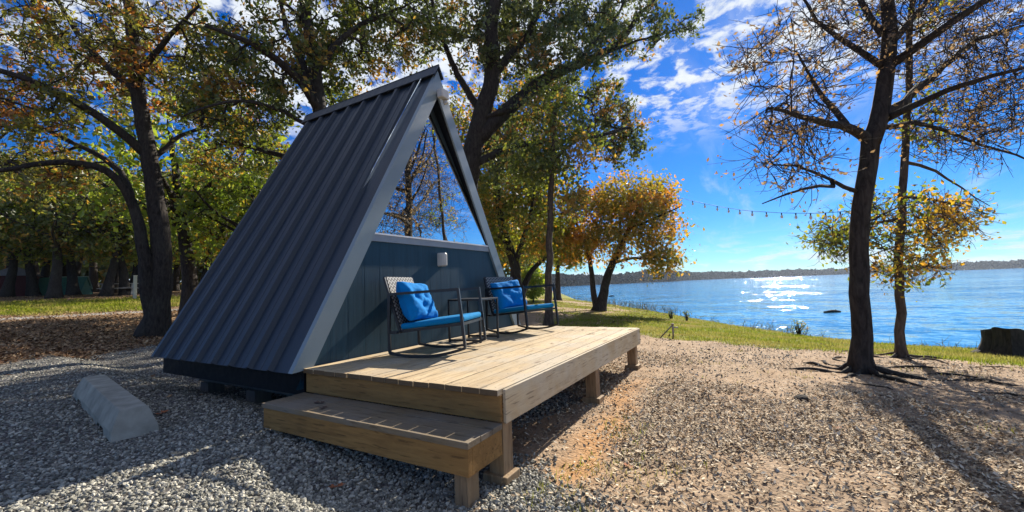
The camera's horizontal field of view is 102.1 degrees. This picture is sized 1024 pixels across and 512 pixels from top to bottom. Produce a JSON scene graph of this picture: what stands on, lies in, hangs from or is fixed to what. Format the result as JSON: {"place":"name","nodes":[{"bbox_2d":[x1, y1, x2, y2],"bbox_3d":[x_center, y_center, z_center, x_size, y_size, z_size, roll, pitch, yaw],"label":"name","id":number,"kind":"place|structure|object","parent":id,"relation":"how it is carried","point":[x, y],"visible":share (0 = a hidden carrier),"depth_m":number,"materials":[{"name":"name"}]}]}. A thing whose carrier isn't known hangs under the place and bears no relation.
{"place":"outdoors","nodes":[
{"label":"outdoors","id":0,"kind":"place"},
{"bbox_2d":[0,268,1023,511],"bbox_3d":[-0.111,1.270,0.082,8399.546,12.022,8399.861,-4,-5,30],"label":"ground","id":1,"kind":"structure","parent":0,"point":[576,421],"depth_m":3.46,"materials":[{"name":"soil"}]},
{"bbox_2d":[0,267,42,296],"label":"park hut","id":2,"kind":"object","parent":1,"relation":"on","point":[20,285],"visible":0.38,"depth_m":26.34,"materials":[{"name":"black paint"}]},
{"bbox_2d":[3,256,39,274],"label":"woodland tree","id":3,"kind":"object","parent":1,"relation":"on","point":[37,268],"visible":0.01,"depth_m":40.23,"materials":[{"name":"green plant"}]},
{"bbox_2d":[0,157,52,256],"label":"woodland tree","id":4,"kind":"object","parent":1,"relation":"on","point":[13,206],"visible":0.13,"depth_m":24.47,"materials":[{"name":"green plant"}]},
{"bbox_2d":[0,150,53,259],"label":"woodland tree","id":5,"kind":"object","parent":1,"relation":"on","point":[12,215],"visible":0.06,"depth_m":25.21,"materials":[{"name":"green plant"}]},
{"bbox_2d":[0,142,66,267],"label":"woodland tree","id":6,"kind":"object","parent":1,"relation":"on","point":[14,181],"depth_m":28.85,"materials":[{"name":"green plant"}]},
{"bbox_2d":[0,198,71,297],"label":"woodland tree","id":7,"kind":"object","parent":1,"relation":"on","point":[7,288],"visible":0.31,"depth_m":25.23,"materials":[{"name":"green plant"}]},
{"bbox_2d":[5,191,88,277],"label":"woodland tree","id":8,"kind":"object","parent":1,"relation":"on","point":[45,271],"visible":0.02,"depth_m":31.00,"materials":[{"name":"plant"}]},
{"bbox_2d":[0,180,104,296],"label":"woodland tree","id":9,"kind":"object","parent":1,"relation":"on","point":[32,288],"visible":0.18,"depth_m":25.81,"materials":[{"name":"green plant"}]},
{"bbox_2d":[39,276,92,295],"bbox_3d":[-31.555,2.097,29.064,2.665,1.300,2.200,0,-5,-28],"label":"tent","id":10,"kind":"object","parent":1,"relation":"on","point":[85,285],"visible":0.42,"depth_m":29.06,"materials":[{"name":"fabric"}]},
{"bbox_2d":[2,157,133,295],"bbox_3d":[-28.497,-1.700,27.346,7.649,9.109,7.584,-1,-4,-12],"label":"woodland tree","id":11,"kind":"object","parent":1,"relation":"on","point":[72,286],"visible":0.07,"depth_m":26.82,"materials":[{"name":"green plant"}]},
{"bbox_2d":[1,140,136,276],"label":"woodland tree","id":12,"kind":"object","parent":1,"relation":"on","point":[64,272],"visible":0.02,"depth_m":32.83,"materials":[{"name":"green plant"}]},
{"bbox_2d":[0,151,149,298],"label":"woodland tree","id":13,"kind":"object","parent":1,"relation":"on","point":[54,289],"visible":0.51,"depth_m":23.74,"materials":[{"name":"green plant"}]},
{"bbox_2d":[28,176,149,296],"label":"woodland tree","id":14,"kind":"object","parent":1,"relation":"on","point":[107,289],"visible":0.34,"depth_m":25.69,"materials":[{"name":"green plant"}]},
{"bbox_2d":[0,295,180,315],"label":"grass","id":15,"kind":"structure","parent":1,"relation":"on","point":[117,303],"depth_m":19.47,"materials":[{"name":"green plant"}]},
{"bbox_2d":[76,254,110,275],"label":"woodland tree","id":16,"kind":"object","parent":1,"relation":"on","point":[79,265],"visible":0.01,"depth_m":38.47,"materials":[{"name":"green plant"}]},
{"bbox_2d":[83,177,108,291],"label":"woodland tree","id":17,"kind":"object","parent":1,"relation":"on","point":[93,275],"depth_m":41.97,"materials":[{"name":"plant"}]},
{"bbox_2d":[67,160,140,292],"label":"woodland tree","id":18,"kind":"object","parent":1,"relation":"on","point":[116,281],"visible":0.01,"depth_m":34.04,"materials":[{"name":"green plant"}]},
{"bbox_2d":[93,255,136,286],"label":"woodland tree","id":19,"kind":"object","parent":1,"relation":"on","point":[133,273],"visible":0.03,"depth_m":38.24,"materials":[{"name":"plant"}]},
{"bbox_2d":[96,283,137,294],"bbox_3d":[-25.687,2.176,27.030,1.900,0.770,1.660,1,-5,-40],"label":"picnic table","id":20,"kind":"object","parent":1,"relation":"on","point":[131,287],"visible":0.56,"depth_m":26.88,"materials":[{"name":"grey wood"}]},
{"bbox_2d":[49,171,189,295],"bbox_3d":[-25.229,-1.606,27.501,7.185,8.926,7.246,-4,-4,19],"label":"woodland tree","id":21,"kind":"object","parent":1,"relation":"on","point":[124,288],"visible":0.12,"depth_m":26.50,"materials":[{"name":"green plant"}]},
{"bbox_2d":[0,0,261,337],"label":"oak tree","id":22,"kind":"object","parent":1,"relation":"on","point":[155,277],"visible":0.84,"depth_m":10.55,"materials":[{"name":"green plant"}]},
{"bbox_2d":[88,197,180,292],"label":"woodland tree","id":23,"kind":"object","parent":1,"relation":"on","point":[134,265],"depth_m":30.86,"materials":[{"name":"green plant"}]},
{"bbox_2d":[133,275,137,298],"bbox_3d":[-21.879,1.869,24.031,0.170,1.490,0.170,-4,-5,30],"label":"site post","id":24,"kind":"object","parent":1,"relation":"on","point":[135,286],"visible":0.8,"depth_m":23.99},
{"bbox_2d":[90,176,220,263],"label":"woodland tree","id":25,"kind":"object","parent":1,"relation":"on","point":[174,258],"visible":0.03,"depth_m":27.84,"materials":[{"name":"green plant"}]},
{"bbox_2d":[42,83,289,313],"bbox_3d":[-12.795,-2.261,16.804,7.984,9.826,8.051,-1,-4,-18],"label":"woodland tree","id":26,"kind":"object","parent":1,"relation":"on","point":[189,282],"visible":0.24,"depth_m":15.02,"materials":[{"name":"green plant"}]},
{"bbox_2d":[131,161,202,290],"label":"woodland tree","id":27,"kind":"object","parent":1,"relation":"on","point":[176,277],"visible":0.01,"depth_m":40.11,"materials":[{"name":"plant"}]},
{"bbox_2d":[115,135,263,268],"bbox_3d":[-12.008,-1.192,17.051,6.387,7.503,6.441,1,-5,-41],"label":"woodland tree","id":28,"kind":"object","parent":1,"relation":"on","point":[135,183],"visible":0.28,"depth_m":15.61,"materials":[{"name":"green plant"}]},
{"bbox_2d":[175,219,230,280],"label":"woodland tree","id":29,"kind":"object","parent":1,"relation":"on","point":[205,270],"visible":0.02,"depth_m":32.98,"materials":[{"name":"green plant"}]},
{"bbox_2d":[168,153,238,265],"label":"woodland tree","id":30,"kind":"object","parent":1,"relation":"on","point":[196,186],"depth_m":34.97,"materials":[{"name":"green plant"}]},
{"bbox_2d":[175,151,277,262],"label":"woodland tree","id":31,"kind":"object","parent":1,"relation":"on","point":[234,208],"visible":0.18,"depth_m":14.30,"materials":[{"name":"green plant"}]},
{"bbox_2d":[0,233,541,289],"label":"woods","id":32,"kind":"object","parent":1,"relation":"on","point":[102,270],"visible":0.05,"depth_m":54.92,"materials":[{"name":"green plant"}]},
{"bbox_2d":[154,0,451,189],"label":"oak tree","id":33,"kind":"object","parent":1,"relation":"on","point":[319,56],"visible":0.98,"depth_m":10.38,"materials":[{"name":"green plant"}]},
{"bbox_2d":[151,64,520,403],"bbox_3d":[-2.106,-0.348,6.078,2.973,4.259,4.111,-4,-5,30],"label":"frame cabin","id":34,"kind":"object","parent":1,"relation":"on","point":[359,197],"visible":0.67,"depth_m":4.97,"materials":[{"name":"metal"}]},
{"bbox_2d":[363,79,486,244],"bbox_3d":[-1.061,-1.261,5.372,0.301,2.234,2.463,-5,-5,37],"label":"window glass","id":35,"kind":"structure","parent":34,"relation":"in","point":[429,200],"depth_m":5.53,"materials":[{"name":"clear"}]},
{"bbox_2d":[262,392,501,508],"bbox_3d":[-1.027,1.353,2.957,2.041,0.468,0.370,-4,-5,30],"label":"porch step","id":36,"kind":"object","parent":1,"relation":"on","point":[464,451],"visible":0.93,"depth_m":2.67,"materials":[{"name":"brown wood"}]},
{"bbox_2d":[303,325,640,485],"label":"wooden deck","id":37,"kind":"structure","parent":1,"relation":"on","point":[520,373],"depth_m":3.43,"materials":[{"name":"brown wood"}]},
{"bbox_2d":[383,277,485,357],"bbox_3d":[-0.786,0.597,4.295,0.867,0.795,0.668,-3,-4,13],"label":"rocking chair","id":38,"kind":"object","parent":37,"relation":"on","point":[393,299],"visible":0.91,"depth_m":4.07,"materials":[{"name":"black metal"}]},
{"bbox_2d":[401,312,480,329],"bbox_3d":[-0.714,0.663,4.274,0.665,0.060,0.570,-9,-6,13],"label":"seat pad","id":39,"kind":"object","parent":38,"relation":"on","point":[440,320],"visible":0.85,"depth_m":4.03,"materials":[{"name":"blue fabric"}]},
{"bbox_2d":[396,281,437,320],"bbox_3d":[-0.989,0.478,4.330,0.200,0.420,0.570,-25,-13,11],"label":"throw pillow","id":40,"kind":"object","parent":39,"relation":"on","point":[418,307],"visible":0.93,"depth_m":4.12,"materials":[{"name":"blue fabric"}]},
{"bbox_2d":[448,297,498,342],"bbox_3d":[-0.477,0.788,5.175,0.460,0.518,0.460,-4,-5,26],"label":"side table","id":41,"kind":"object","parent":37,"relation":"on","point":[480,335],"visible":0.73,"depth_m":5.08,"materials":[{"name":"black metal"}]},
{"bbox_2d":[483,277,558,333],"bbox_3d":[0.113,0.680,5.927,0.867,0.795,0.668,-6,-6,44],"label":"rocking chair","id":42,"kind":"object","parent":37,"relation":"on","point":[488,289],"visible":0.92,"depth_m":5.91,"materials":[{"name":"black metal"}]},
{"bbox_2d":[494,303,553,313],"bbox_3d":[0.166,0.744,5.873,0.665,0.060,0.570,-14,-11,43],"label":"seat pad","id":43,"kind":"object","parent":42,"relation":"on","point":[529,307],"visible":0.98,"depth_m":5.65,"materials":[{"name":"blue fabric"}]},
{"bbox_2d":[490,280,526,309],"bbox_3d":[-0.049,0.566,6.061,0.570,0.420,0.200,-5,-23,-48],"label":"throw pillow","id":44,"kind":"object","parent":43,"relation":"on","point":[510,297],"visible":0.86,"depth_m":5.96,"materials":[{"name":"blue fabric"}]},
{"bbox_2d":[0,292,995,400],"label":"fallen leaves","id":45,"kind":"object","parent":1,"relation":"on","point":[32,347],"depth_m":10.61,"materials":[{"name":"brown plant"}]},
{"bbox_2d":[490,187,537,264],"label":"woodland tree","id":46,"kind":"object","parent":1,"relation":"on","point":[512,229],"depth_m":36.92,"materials":[{"name":"green plant"}]},
{"bbox_2d":[445,64,584,226],"bbox_3d":[-0.593,-4.773,24.359,10.653,15.214,7.589,-2,-4,4],"label":"oak tree","id":47,"kind":"object","parent":1,"relation":"on","point":[459,121],"visible":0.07,"depth_m":23.71,"materials":[{"name":"green plant"}]},
{"bbox_2d":[498,214,538,268],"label":"woodland tree","id":48,"kind":"object","parent":1,"relation":"on","point":[506,265],"visible":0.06,"depth_m":42.53,"materials":[{"name":"green plant"}]},
{"bbox_2d":[355,0,704,194],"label":"oak tree","id":49,"kind":"object","parent":1,"relation":"on","point":[490,40],"visible":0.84,"depth_m":13.69,"materials":[{"name":"green plant"}]},
{"bbox_2d":[521,266,544,302],"bbox_3d":[1.271,1.779,26.082,2.084,2.435,2.094,-4,-5,30],"label":"shrub","id":50,"kind":"object","parent":1,"relation":"on","point":[537,278],"visible":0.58,"depth_m":25.63,"materials":[{"name":"green plant"}]},
{"bbox_2d":[509,209,556,285],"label":"woodland tree","id":51,"kind":"object","parent":1,"relation":"on","point":[534,263],"visible":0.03,"depth_m":50.02,"materials":[{"name":"plant"}]},
{"bbox_2d":[477,141,592,293],"bbox_3d":[0.813,-1.510,19.544,6.540,8.311,5.970,-1,-4,-15],"label":"oak tree","id":52,"kind":"object","parent":1,"relation":"on","point":[532,228],"visible":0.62,"depth_m":19.04,"materials":[{"name":"green plant"}]},
{"bbox_2d":[488,47,615,325],"bbox_3d":[1.137,-1.890,12.139,3.208,8.030,3.137,0,-5,-31],"label":"slender tree","id":53,"kind":"object","parent":1,"relation":"on","point":[550,160],"visible":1,"depth_m":11.89,"materials":[{"name":"green plant"}]},
{"bbox_2d":[559,155,846,219],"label":"string lights","id":54,"kind":"object","parent":53,"relation":"hanging from","point":[810,216],"visible":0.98,"depth_m":7.73,"materials":[{"name":"black paint"}]},
{"bbox_2d":[536,222,584,300],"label":"lakeside tree","id":55,"kind":"object","parent":1,"relation":"on","point":[558,287],"visible":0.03,"depth_m":31.83,"materials":[{"name":"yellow plant"}]},
{"bbox_2d":[541,272,641,285],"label":"treeline","id":56,"kind":"object","parent":1,"relation":"on","point":[578,279],"visible":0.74,"depth_m":367.23,"materials":[{"name":"green plant"}]},
{"bbox_2d":[553,165,704,311],"bbox_3d":[5.672,-0.884,20.164,7.959,7.542,5.387,-2,-4,5],"label":"round tree","id":57,"kind":"object","parent":1,"relation":"on","point":[635,208],"visible":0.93,"depth_m":19.48,"materials":[{"name":"orange plant"}]},
{"bbox_2d":[657,479,668,485],"bbox_3d":[0.920,1.385,2.531,0.075,0.009,0.110,-5,-5,40],"label":"fallen leaf","id":58,"kind":"object","parent":1,"relation":"on","point":[664,481],"visible":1,"depth_m":2.54,"materials":[{"name":"beige plant"}]},
{"bbox_2d":[660,323,677,337],"bbox_3d":[3.388,1.641,8.916,0.402,0.375,0.063,-2,-4,2],"label":"water standpipe","id":59,"kind":"object","parent":1,"relation":"on","point":[672,325],"visible":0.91,"depth_m":8.90,"materials":[{"name":"grey metal"}]},
{"bbox_2d":[668,310,674,318],"bbox_3d":[6.742,2.499,17.508,0.259,0.467,0.315,-3,-4,14],"label":"waterside plant","id":60,"kind":"object","parent":1,"relation":"on","point":[671,316],"visible":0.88,"depth_m":17.48,"materials":[{"name":"green plant"}]},
{"bbox_2d":[681,311,691,320],"bbox_3d":[7.018,2.422,16.577,0.381,0.517,0.403,0,-5,-26],"label":"waterside plant","id":61,"kind":"object","parent":1,"relation":"on","point":[686,316],"visible":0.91,"depth_m":16.58,"materials":[{"name":"green plant"}]},
{"bbox_2d":[445,319,1023,511],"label":"wood chips","id":62,"kind":"object","parent":1,"relation":"on","point":[957,490],"visible":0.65,"depth_m":3.08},
{"bbox_2d":[454,321,1023,511],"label":"pebbles","id":63,"kind":"object","parent":1,"relation":"on","point":[858,495],"visible":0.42,"depth_m":3.26,"materials":[{"name":"beige gravel"}]},
{"bbox_2d":[561,292,980,347],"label":"weeds","id":64,"kind":"object","parent":1,"relation":"on","point":[653,307],"visible":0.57,"depth_m":22.71,"materials":[{"name":"green plant"}]},
{"bbox_2d":[522,348,1023,511],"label":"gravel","id":65,"kind":"structure","parent":1,"relation":"on","point":[598,467],"depth_m":2.76,"materials":[{"name":"beige gravel"}]},
{"bbox_2d":[526,295,1023,366],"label":"grass","id":66,"kind":"structure","parent":1,"relation":"on","point":[923,350],"depth_m":10.21,"materials":[{"name":"green plant"}]},
{"bbox_2d":[791,320,806,333],"bbox_3d":[8.867,2.245,12.793,0.460,0.541,0.485,0,-5,-31],"label":"waterside plant","id":67,"kind":"object","parent":1,"relation":"on","point":[798,329],"visible":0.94,"depth_m":12.77,"materials":[{"name":"green plant"}]},
{"bbox_2d":[794,394,808,400],"bbox_3d":[2.847,1.402,4.071,0.125,0.077,0.142,-4,-5,30],"label":"rock","id":68,"kind":"object","parent":1,"relation":"on","point":[801,397],"visible":0.71,"depth_m":4.04,"materials":[{"name":"grey stone"}]},
{"bbox_2d":[624,259,1023,282],"bbox_3d":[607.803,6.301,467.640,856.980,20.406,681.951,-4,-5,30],"label":"treeline","id":69,"kind":"object","parent":1,"relation":"on","point":[979,265],"visible":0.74,"depth_m":690.19,"materials":[{"name":"green plant"}]},
{"bbox_2d":[706,0,1023,395],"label":"bare tree","id":70,"kind":"object","parent":1,"relation":"on","point":[889,30],"visible":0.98,"depth_m":5.24,"materials":[{"name":"brown plant"}]},
{"bbox_2d":[786,0,1009,367],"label":"slim tree","id":71,"kind":"object","parent":1,"relation":"on","point":[899,249],"visible":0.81,"depth_m":6.32,"materials":[{"name":"green plant"}]},
{"bbox_2d":[970,327,1023,356],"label":"tree stump","id":72,"kind":"object","parent":1,"relation":"on","point":[1002,341],"visible":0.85,"depth_m":7.42,"materials":[{"name":"brown wood"}]},
{"bbox_2d":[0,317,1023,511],"bbox_3d":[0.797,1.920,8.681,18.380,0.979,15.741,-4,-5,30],"label":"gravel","id":73,"kind":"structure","parent":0,"point":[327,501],"depth_m":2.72,"materials":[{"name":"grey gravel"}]},
{"bbox_2d":[73,374,158,442],"bbox_3d":[-3.858,1.389,3.979,2.175,0.214,0.295,-3,-4,38],"label":"wheel stop","id":74,"kind":"object","parent":73,"relation":"on","point":[115,410],"visible":0.98,"depth_m":3.50,"materials":[{"name":"concrete"}]},
{"bbox_2d":[329,482,344,487],"bbox_3d":[-1.072,1.403,2.533,0.100,0.008,0.068,-1,-4,-21],"label":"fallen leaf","id":75,"kind":"object","parent":73,"relation":"on","point":[340,484],"visible":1,"depth_m":2.54,"materials":[{"name":"plant"}]},
{"bbox_2d":[0,0,1023,281],"label":"sky","id":76,"kind":"structure","parent":0,"point":[680,90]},
{"bbox_2d":[552,268,1023,348],"bbox_3d":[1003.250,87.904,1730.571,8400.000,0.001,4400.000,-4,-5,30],"label":"lake water","id":77,"kind":"structure","parent":0,"point":[963,308],"depth_m":33.14,"materials":[{"name":"blue liquid"}]},
{"bbox_2d":[823,310,840,312],"bbox_3d":[18.782,3.231,24.290,1.034,0.227,0.217,-2,-4,-8],"label":"floating log","id":78,"kind":"object","parent":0,"point":[829,311],"visible":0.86,"depth_m":24.21,"materials":[{"name":"brown wood"}]}
]}

